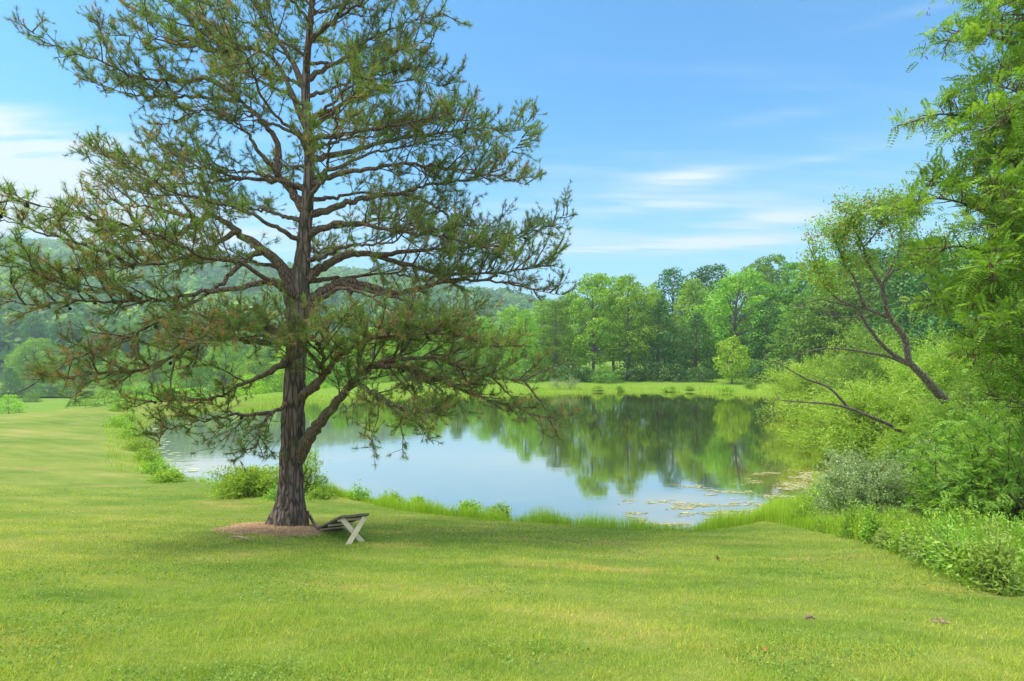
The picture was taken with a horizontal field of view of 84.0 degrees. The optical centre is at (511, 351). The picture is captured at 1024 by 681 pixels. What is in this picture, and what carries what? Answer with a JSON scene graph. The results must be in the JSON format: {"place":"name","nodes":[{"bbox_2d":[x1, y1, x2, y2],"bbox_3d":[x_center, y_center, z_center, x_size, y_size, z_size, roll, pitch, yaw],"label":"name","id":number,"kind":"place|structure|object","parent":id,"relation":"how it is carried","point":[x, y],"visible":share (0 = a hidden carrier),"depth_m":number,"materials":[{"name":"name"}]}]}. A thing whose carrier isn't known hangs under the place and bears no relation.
{"place":"outdoors","nodes":[
{"label":"outdoors","id":0,"kind":"place"},
{"bbox_2d":[0,392,138,396],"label":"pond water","id":1,"kind":"structure","parent":0,"point":[50,394],"depth_m":135.72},
{"bbox_2d":[104,403,213,472],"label":"bank grass","id":2,"kind":"structure","parent":0,"point":[113,448],"depth_m":26.78,"materials":[{"name":"green plant"}]},
{"bbox_2d":[0,256,812,380],"bbox_3d":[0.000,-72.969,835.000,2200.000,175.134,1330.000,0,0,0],"label":"hills","id":3,"kind":"structure","parent":0,"point":[64,370],"depth_m":353.48,"materials":[{"name":"green plant"}]},
{"bbox_2d":[0,235,670,380],"bbox_3d":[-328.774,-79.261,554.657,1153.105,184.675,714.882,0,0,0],"label":"hillside forest","id":4,"kind":"object","parent":3,"relation":"on","point":[193,284],"visible":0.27,"depth_m":408.93,"materials":[{"name":"green plant"}]},
{"bbox_2d":[143,392,827,529],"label":"pond water","id":5,"kind":"structure","parent":0,"point":[642,448],"depth_m":27.74,"materials":[{"name":"blue liquid"}]},
{"bbox_2d":[618,470,825,529],"bbox_3d":[7.323,4.991,20.445,12.726,0.006,5.429,0,0,-40],"label":"pond weed","id":6,"kind":"object","parent":5,"relation":"on","point":[768,496],"visible":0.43,"depth_m":19.24,"materials":[{"name":"green plant"}]},
{"bbox_2d":[0,358,1023,680],"bbox_3d":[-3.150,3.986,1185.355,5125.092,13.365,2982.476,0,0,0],"label":"ground","id":7,"kind":"structure","parent":0,"point":[48,442],"depth_m":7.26,"materials":[{"name":"green plant"}]},
{"bbox_2d":[0,367,24,393],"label":"broadleaf tree","id":8,"kind":"object","parent":7,"relation":"on","point":[10,379],"visible":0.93,"depth_m":139.52,"materials":[{"name":"green plant"}]},
{"bbox_2d":[0,394,26,413],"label":"bush","id":9,"kind":"object","parent":7,"relation":"on","point":[17,404],"visible":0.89,"depth_m":95.98,"materials":[{"name":"green plant"}]},
{"bbox_2d":[0,317,30,366],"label":"broadleaf tree","id":10,"kind":"object","parent":7,"relation":"on","point":[11,326],"visible":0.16,"depth_m":230.62,"materials":[{"name":"green plant"}]},
{"bbox_2d":[10,315,52,362],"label":"broadleaf tree","id":11,"kind":"object","parent":7,"relation":"on","point":[35,324],"visible":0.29,"depth_m":228.60,"materials":[{"name":"green plant"}]},
{"bbox_2d":[1,337,64,384],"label":"broadleaf tree","id":12,"kind":"object","parent":7,"relation":"on","point":[28,346],"visible":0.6,"depth_m":163.44,"materials":[{"name":"green plant"}]},
{"bbox_2d":[56,354,99,391],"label":"broadleaf tree","id":13,"kind":"object","parent":7,"relation":"on","point":[71,373],"visible":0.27,"depth_m":148.19,"materials":[{"name":"green plant"}]},
{"bbox_2d":[81,389,118,407],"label":"bush","id":14,"kind":"object","parent":7,"relation":"on","point":[98,396],"visible":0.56,"depth_m":103.24,"materials":[{"name":"green plant"}]},
{"bbox_2d":[90,349,137,393],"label":"broadleaf tree","id":15,"kind":"object","parent":7,"relation":"on","point":[124,384],"visible":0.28,"depth_m":138.80,"materials":[{"name":"green plant"}]},
{"bbox_2d":[106,417,154,439],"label":"bank weed","id":16,"kind":"object","parent":7,"relation":"on","point":[128,430],"visible":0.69,"depth_m":31.27,"materials":[{"name":"green plant"}]},
{"bbox_2d":[114,431,161,450],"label":"bank weed","id":17,"kind":"object","parent":7,"relation":"on","point":[132,443],"visible":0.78,"depth_m":27.62,"materials":[{"name":"green plant"}]},
{"bbox_2d":[130,443,164,462],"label":"bank weed","id":18,"kind":"object","parent":7,"relation":"on","point":[149,455],"visible":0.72,"depth_m":25.05,"materials":[{"name":"green plant"}]},
{"bbox_2d":[126,344,175,393],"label":"broadleaf tree","id":19,"kind":"object","parent":7,"relation":"on","point":[145,378],"visible":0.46,"depth_m":136.81,"materials":[{"name":"green plant"}]},
{"bbox_2d":[134,454,182,474],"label":"bank weed","id":20,"kind":"object","parent":7,"relation":"on","point":[154,465],"visible":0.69,"depth_m":22.48,"materials":[{"name":"green plant"}]},
{"bbox_2d":[141,466,187,483],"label":"bank weed","id":21,"kind":"object","parent":7,"relation":"on","point":[167,476],"visible":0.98,"depth_m":20.35,"materials":[{"name":"green plant"}]},
{"bbox_2d":[164,351,208,397],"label":"broadleaf tree","id":22,"kind":"object","parent":7,"relation":"on","point":[192,383],"visible":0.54,"depth_m":124.27,"materials":[{"name":"green plant"}]},
{"bbox_2d":[195,343,248,397],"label":"broadleaf tree","id":23,"kind":"object","parent":7,"relation":"on","point":[229,353],"visible":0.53,"depth_m":126.28,"materials":[{"name":"green plant"}]},
{"bbox_2d":[205,322,269,378],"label":"broadleaf tree","id":24,"kind":"object","parent":7,"relation":"on","point":[244,352],"visible":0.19,"depth_m":191.35,"materials":[{"name":"green plant"}]},
{"bbox_2d":[198,461,278,499],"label":"shore shrub","id":25,"kind":"object","parent":7,"relation":"on","point":[250,481],"visible":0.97,"depth_m":18.08,"materials":[{"name":"green plant"}]},
{"bbox_2d":[225,374,277,395],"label":"bush","id":26,"kind":"object","parent":7,"relation":"on","point":[258,387],"visible":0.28,"depth_m":65.58,"materials":[{"name":"green plant"}]},
{"bbox_2d":[230,347,277,395],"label":"broadleaf tree","id":27,"kind":"object","parent":7,"relation":"on","point":[249,363],"visible":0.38,"depth_m":117.01,"materials":[{"name":"green plant"}]},
{"bbox_2d":[205,521,344,536],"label":"pine needle litter","id":28,"kind":"object","parent":7,"relation":"on","point":[256,527],"visible":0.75,"depth_m":11.81,"materials":[{"name":"brown plant"}]},
{"bbox_2d":[0,0,583,526],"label":"pine tree","id":29,"kind":"object","parent":7,"relation":"on","point":[406,324],"visible":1,"depth_m":11.61,"materials":[{"name":"green plant"}]},
{"bbox_2d":[303,443,329,494],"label":"shore shrub","id":30,"kind":"object","parent":7,"relation":"on","point":[308,478],"visible":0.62,"depth_m":18.64,"materials":[{"name":"green plant"}]},
{"bbox_2d":[305,483,338,499],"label":"shore weed","id":31,"kind":"object","parent":7,"relation":"on","point":[326,494],"visible":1,"depth_m":17.77,"materials":[{"name":"green plant"}]},
{"bbox_2d":[309,513,368,543],"bbox_3d":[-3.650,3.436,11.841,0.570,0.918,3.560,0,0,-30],"label":"bench","id":32,"kind":"object","parent":7,"relation":"on","point":[341,522],"visible":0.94,"depth_m":10.64,"materials":[{"name":"grey wood"}]},
{"bbox_2d":[314,336,364,387],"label":"broadleaf tree","id":33,"kind":"object","parent":7,"relation":"on","point":[341,368],"visible":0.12,"depth_m":90.13,"materials":[{"name":"green plant"}]},
{"bbox_2d":[478,330,512,377],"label":"broadleaf tree","id":34,"kind":"object","parent":7,"relation":"on","point":[484,359],"visible":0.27,"depth_m":87.25,"materials":[{"name":"green plant"}]},
{"bbox_2d":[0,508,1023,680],"bbox_3d":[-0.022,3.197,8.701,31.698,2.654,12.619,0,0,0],"label":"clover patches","id":35,"kind":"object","parent":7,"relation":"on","point":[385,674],"visible":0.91,"depth_m":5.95,"materials":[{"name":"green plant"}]},
{"bbox_2d":[490,305,535,364],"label":"broadleaf tree","id":36,"kind":"object","parent":7,"relation":"on","point":[507,313],"visible":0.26,"depth_m":107.67,"materials":[{"name":"green plant"}]},
{"bbox_2d":[499,309,547,378],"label":"broadleaf tree","id":37,"kind":"object","parent":7,"relation":"on","point":[533,324],"visible":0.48,"depth_m":83.37,"materials":[{"name":"green plant"}]},
{"bbox_2d":[506,359,542,382],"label":"bush","id":38,"kind":"object","parent":7,"relation":"on","point":[523,368],"visible":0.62,"depth_m":79.47,"materials":[{"name":"green plant"}]},
{"bbox_2d":[521,299,560,358],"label":"broadleaf tree","id":39,"kind":"object","parent":7,"relation":"on","point":[542,308],"visible":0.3,"depth_m":104.87,"materials":[{"name":"green plant"}]},
{"bbox_2d":[535,301,574,379],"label":"broadleaf tree","id":40,"kind":"object","parent":7,"relation":"on","point":[555,358],"visible":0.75,"depth_m":85.69,"materials":[{"name":"green plant"}]},
{"bbox_2d":[548,357,591,382],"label":"bush","id":41,"kind":"object","parent":7,"relation":"on","point":[563,367],"visible":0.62,"depth_m":80.37,"materials":[{"name":"green plant"}]},
{"bbox_2d":[543,290,599,372],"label":"broadleaf tree","id":42,"kind":"object","parent":7,"relation":"on","point":[566,302],"visible":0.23,"depth_m":102.39,"materials":[{"name":"green plant"}]},
{"bbox_2d":[558,272,630,375],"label":"broadleaf tree","id":43,"kind":"object","parent":7,"relation":"on","point":[590,329],"visible":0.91,"depth_m":84.85,"materials":[{"name":"green plant"}]},
{"bbox_2d":[587,364,624,383],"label":"bush","id":44,"kind":"object","parent":7,"relation":"on","point":[602,370],"visible":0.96,"depth_m":79.57,"materials":[{"name":"green plant"}]},
{"bbox_2d":[588,275,645,372],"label":"broadleaf tree","id":45,"kind":"object","parent":7,"relation":"on","point":[612,283],"visible":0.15,"depth_m":103.05,"materials":[{"name":"green plant"}]},
{"bbox_2d":[598,273,661,379],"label":"broadleaf tree","id":46,"kind":"object","parent":7,"relation":"on","point":[641,308],"visible":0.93,"depth_m":84.10,"materials":[{"name":"green plant"}]},
{"bbox_2d":[611,359,648,381],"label":"bush","id":47,"kind":"object","parent":7,"relation":"on","point":[633,368],"visible":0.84,"depth_m":82.34,"materials":[{"name":"green plant"}]},
{"bbox_2d":[619,283,684,367],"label":"broadleaf tree","id":48,"kind":"object","parent":7,"relation":"on","point":[653,292],"visible":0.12,"depth_m":101.48,"materials":[{"name":"green plant"}]},
{"bbox_2d":[638,361,670,382],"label":"bush","id":49,"kind":"object","parent":7,"relation":"on","point":[663,377],"visible":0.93,"depth_m":81.58,"materials":[{"name":"green plant"}]},
{"bbox_2d":[622,296,688,379],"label":"broadleaf tree","id":50,"kind":"object","parent":7,"relation":"on","point":[659,346],"visible":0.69,"depth_m":84.89,"materials":[{"name":"green plant"}]},
{"bbox_2d":[645,267,697,349],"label":"broadleaf tree","id":51,"kind":"object","parent":7,"relation":"on","point":[677,285],"visible":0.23,"depth_m":109.17,"materials":[{"name":"green plant"}]},
{"bbox_2d":[662,277,729,370],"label":"broadleaf tree","id":52,"kind":"object","parent":7,"relation":"on","point":[689,286],"visible":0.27,"depth_m":100.94,"materials":[{"name":"green plant"}]},
{"bbox_2d":[672,313,726,378],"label":"broadleaf tree","id":53,"kind":"object","parent":7,"relation":"on","point":[693,343],"visible":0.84,"depth_m":87.08,"materials":[{"name":"green plant"}]},
{"bbox_2d":[683,367,717,382],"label":"bush","id":54,"kind":"object","parent":7,"relation":"on","point":[703,376],"visible":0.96,"depth_m":80.49,"materials":[{"name":"green plant"}]},
{"bbox_2d":[681,263,742,370],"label":"broadleaf tree","id":55,"kind":"object","parent":7,"relation":"on","point":[706,278],"visible":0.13,"depth_m":110.69,"materials":[{"name":"green plant"}]},
{"bbox_2d":[712,335,753,383],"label":"young tree","id":56,"kind":"object","parent":7,"relation":"on","point":[731,368],"visible":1,"depth_m":76.61,"materials":[{"name":"green plant"}]},
{"bbox_2d":[684,267,788,370],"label":"broadleaf tree","id":57,"kind":"object","parent":7,"relation":"on","point":[726,290],"visible":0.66,"depth_m":90.00,"materials":[{"name":"green plant"}]},
{"bbox_2d":[714,263,788,371],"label":"broadleaf tree","id":58,"kind":"object","parent":7,"relation":"on","point":[768,278],"visible":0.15,"depth_m":101.36,"materials":[{"name":"green plant"}]},
{"bbox_2d":[739,359,782,382],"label":"bush","id":59,"kind":"object","parent":7,"relation":"on","point":[754,367],"visible":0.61,"depth_m":79.41,"materials":[{"name":"green plant"}]},
{"bbox_2d":[738,253,795,358],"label":"broadleaf tree","id":60,"kind":"object","parent":7,"relation":"on","point":[779,259],"visible":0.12,"depth_m":106.58,"materials":[{"name":"green plant"}]},
{"bbox_2d":[740,300,794,376],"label":"broadleaf tree","id":61,"kind":"object","parent":7,"relation":"on","point":[757,347],"visible":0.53,"depth_m":86.02,"materials":[{"name":"green plant"}]},
{"bbox_2d":[757,291,834,379],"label":"broadleaf tree","id":62,"kind":"object","parent":7,"relation":"on","point":[788,322],"visible":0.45,"depth_m":79.42,"materials":[{"name":"green plant"}]},
{"bbox_2d":[765,262,828,349],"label":"broadleaf tree","id":63,"kind":"object","parent":7,"relation":"on","point":[792,266],"visible":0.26,"depth_m":98.53,"materials":[{"name":"green plant"}]},
{"bbox_2d":[752,335,857,420],"bbox_3d":[22.855,1.861,44.387,7.424,6.422,7.969,0,0,-36],"label":"willow shrub","id":64,"kind":"object","parent":7,"relation":"on","point":[795,384],"visible":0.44,"depth_m":43.74,"materials":[{"name":"green plant"}]},
{"bbox_2d":[773,257,855,358],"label":"broadleaf tree","id":65,"kind":"object","parent":7,"relation":"on","point":[830,262],"visible":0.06,"depth_m":96.66,"materials":[{"name":"green plant"}]},
{"bbox_2d":[784,279,884,369],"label":"broadleaf tree","id":66,"kind":"object","parent":7,"relation":"on","point":[814,319],"visible":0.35,"depth_m":75.35,"materials":[{"name":"green plant"}]},
{"bbox_2d":[794,247,894,353],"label":"broadleaf tree","id":67,"kind":"object","parent":7,"relation":"on","point":[816,287],"visible":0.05,"depth_m":89.01,"materials":[{"name":"green plant"}]},
{"bbox_2d":[830,497,864,538],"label":"weed plant","id":68,"kind":"object","parent":7,"relation":"on","point":[845,526],"visible":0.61,"depth_m":11.60,"materials":[{"name":"green plant"}]},
{"bbox_2d":[776,363,931,461],"bbox_3d":[15.855,2.583,25.822,7.005,4.163,6.726,0,0,39],"label":"willow shrub","id":69,"kind":"object","parent":7,"relation":"on","point":[842,427],"visible":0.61,"depth_m":24.82,"materials":[{"name":"green plant"}]},
{"bbox_2d":[815,267,902,368],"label":"broadleaf tree","id":70,"kind":"object","parent":7,"relation":"on","point":[868,302],"visible":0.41,"depth_m":71.55,"materials":[{"name":"green plant"}]},
{"bbox_2d":[793,442,942,517],"bbox_3d":[8.826,3.185,13.926,3.366,2.088,3.294,0,0,42],"label":"autumn olive shrub","id":71,"kind":"object","parent":7,"relation":"on","point":[875,485],"visible":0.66,"depth_m":13.66,"materials":[{"name":"green plant"}]},
{"bbox_2d":[853,509,886,544],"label":"weed plant","id":72,"kind":"object","parent":7,"relation":"on","point":[869,525],"visible":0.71,"depth_m":10.84,"materials":[{"name":"green plant"}]},
{"bbox_2d":[805,311,939,415],"bbox_3d":[23.953,0.984,36.813,9.760,7.368,9.337,0,0,0],"label":"willow shrub","id":73,"kind":"object","parent":7,"relation":"on","point":[864,360],"visible":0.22,"depth_m":36.78,"materials":[{"name":"green plant"}]},
{"bbox_2d":[769,179,980,433],"bbox_3d":[13.527,-0.622,18.999,9.654,10.773,2.385,0,0,-12],"label":"leaning tree","id":74,"kind":"object","parent":7,"relation":"on","point":[838,237],"visible":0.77,"depth_m":18.83,"materials":[{"name":"green plant"}]},
{"bbox_2d":[838,247,914,333],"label":"broadleaf tree","id":75,"kind":"object","parent":7,"relation":"on","point":[885,252],"visible":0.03,"depth_m":86.77,"materials":[{"name":"green plant"}]},
{"bbox_2d":[864,523,897,550],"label":"weed plant","id":76,"kind":"object","parent":7,"relation":"on","point":[883,538],"visible":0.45,"depth_m":10.27,"materials":[{"name":"green plant"}]},
{"bbox_2d":[855,269,944,362],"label":"broadleaf tree","id":77,"kind":"object","parent":7,"relation":"on","point":[892,290],"visible":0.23,"depth_m":65.61,"materials":[{"name":"green plant"}]},
{"bbox_2d":[884,519,915,555],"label":"weed plant","id":78,"kind":"object","parent":7,"relation":"on","point":[895,544],"visible":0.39,"depth_m":9.51,"materials":[{"name":"green plant"}]},
{"bbox_2d":[866,438,955,513],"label":"autumn olive shrub","id":79,"kind":"object","parent":7,"relation":"on","point":[904,464],"visible":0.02,"depth_m":14.52,"materials":[{"name":"green plant"}]},
{"bbox_2d":[863,421,965,482],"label":"undergrowth shrub","id":80,"kind":"object","parent":7,"relation":"on","point":[906,447],"visible":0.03,"depth_m":16.51,"materials":[{"name":"green plant"}]},
{"bbox_2d":[855,322,981,417],"bbox_3d":[23.061,1.369,30.919,10.713,6.325,8.733,0,0,0],"label":"willow shrub","id":81,"kind":"object","parent":7,"relation":"on","point":[944,379],"visible":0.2,"depth_m":30.55,"materials":[{"name":"green plant"}]},
{"bbox_2d":[862,390,975,470],"bbox_3d":[14.513,2.961,19.468,4.233,3.304,4.592,0,0,0],"label":"willow shrub","id":82,"kind":"object","parent":7,"relation":"on","point":[935,414],"visible":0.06,"depth_m":19.55,"materials":[{"name":"green plant"}]},
{"bbox_2d":[898,515,947,561],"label":"weed plant","id":83,"kind":"object","parent":7,"relation":"on","point":[915,530],"visible":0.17,"depth_m":8.95,"materials":[{"name":"green plant"}]},
{"bbox_2d":[883,258,969,355],"bbox_3d":[46.692,-2.824,61.671,11.060,15.037,9.922,0,0,39],"label":"broadleaf tree","id":84,"kind":"object","parent":7,"relation":"on","point":[920,283],"visible":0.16,"depth_m":62.48,"materials":[{"name":"green plant"}]},
{"bbox_2d":[894,234,982,345],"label":"broadleaf tree","id":85,"kind":"object","parent":7,"relation":"on","point":[947,252],"visible":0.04,"depth_m":76.21,"materials":[{"name":"green plant"}]},
{"bbox_2d":[860,0,1023,448],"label":"locust tree","id":86,"kind":"object","parent":7,"relation":"on","point":[997,202],"visible":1,"depth_m":9.29,"materials":[{"name":"green plant"}]},
{"bbox_2d":[893,516,990,570],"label":"weed plant","id":87,"kind":"object","parent":7,"relation":"on","point":[915,548],"visible":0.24,"depth_m":8.37,"materials":[{"name":"green plant"}]},
{"bbox_2d":[864,420,1021,521],"bbox_3d":[9.948,2.918,13.133,3.416,2.736,3.567,0,0,0],"label":"locust sapling","id":88,"kind":"object","parent":7,"relation":"on","point":[925,473],"visible":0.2,"depth_m":12.96,"materials":[{"name":"green plant"}]},
{"bbox_2d":[920,506,967,533],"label":"weed plant","id":89,"kind":"object","parent":7,"relation":"on","point":[947,521],"visible":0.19,"depth_m":10.12,"materials":[{"name":"green plant"}]},
{"bbox_2d":[899,505,995,581],"bbox_3d":[6.064,2.527,7.556,1.212,0.987,1.256,0,0,-22],"label":"weed plant","id":90,"kind":"object","parent":7,"relation":"on","point":[942,540],"visible":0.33,"depth_m":7.68,"materials":[{"name":"green plant"}]},
{"bbox_2d":[891,398,1023,456],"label":"locust sapling","id":91,"kind":"object","parent":7,"relation":"on","point":[947,424],"visible":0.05,"depth_m":16.57,"materials":[{"name":"green plant"}]},
{"bbox_2d":[896,365,1023,525],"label":"locust sapling","id":92,"kind":"object","parent":7,"relation":"on","point":[976,468],"visible":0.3,"depth_m":11.85,"materials":[{"name":"green plant"}]},
{"bbox_2d":[909,256,1010,354],"bbox_3d":[46.936,-2.815,55.889,13.788,14.079,13.911,0,0,36],"label":"broadleaf tree","id":93,"kind":"object","parent":7,"relation":"on","point":[936,325],"visible":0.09,"depth_m":56.65,"materials":[{"name":"green plant"}]},
{"bbox_2d":[903,406,1023,506],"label":"undergrowth shrub","id":94,"kind":"object","parent":7,"relation":"on","point":[975,438],"visible":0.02,"depth_m":13.79,"materials":[{"name":"green plant"}]},
{"bbox_2d":[909,353,1023,470],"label":"locust sapling","id":95,"kind":"object","parent":7,"relation":"on","point":[985,401],"visible":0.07,"depth_m":15.69,"materials":[{"name":"green plant"}]},
{"bbox_2d":[916,363,1023,455],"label":"willow shrub","id":96,"kind":"object","parent":7,"relation":"on","point":[970,388],"visible":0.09,"depth_m":21.87,"materials":[{"name":"green plant"}]},
{"bbox_2d":[923,382,1023,531],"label":"locust sapling","id":97,"kind":"object","parent":7,"relation":"on","point":[1019,487],"visible":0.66,"depth_m":11.31,"materials":[{"name":"green plant"}]},
{"bbox_2d":[934,522,1023,592],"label":"weed plant","id":98,"kind":"object","parent":7,"relation":"on","point":[964,565],"visible":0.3,"depth_m":7.11,"materials":[{"name":"green plant"}]},
{"bbox_2d":[952,505,1009,537],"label":"weed plant","id":99,"kind":"object","parent":7,"relation":"on","point":[973,521],"visible":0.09,"depth_m":9.40,"materials":[{"name":"green plant"}]},
{"bbox_2d":[951,524,1023,597],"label":"weed plant","id":100,"kind":"object","parent":7,"relation":"on","point":[1001,580],"visible":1,"depth_m":6.71,"materials":[{"name":"green plant"}]},
{"bbox_2d":[969,504,1019,551],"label":"weed plant","id":101,"kind":"object","parent":7,"relation":"on","point":[991,529],"visible":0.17,"depth_m":8.43,"materials":[{"name":"green plant"}]},
{"bbox_2d":[981,505,1023,543],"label":"weed plant","id":102,"kind":"object","parent":7,"relation":"on","point":[1014,523],"visible":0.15,"depth_m":9.25,"materials":[{"name":"green plant"}]},
{"bbox_2d":[0,0,1023,332],"label":"sky","id":103,"kind":"structure","parent":0,"point":[689,135],"materials":[{"name":"blue"}]},
{"bbox_2d":[243,383,783,403],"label":"bank grass","id":104,"kind":"structure","parent":0,"point":[627,389],"depth_m":68.76,"materials":[{"name":"green plant"}]},
{"bbox_2d":[313,475,832,530],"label":"shore grass","id":105,"kind":"structure","parent":0,"point":[728,521],"depth_m":15.39,"materials":[{"name":"green plant"}]},
{"bbox_2d":[751,491,1023,550],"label":"rough grass","id":106,"kind":"structure","parent":0,"point":[777,513],"depth_m":13.23,"materials":[{"name":"green plant"}]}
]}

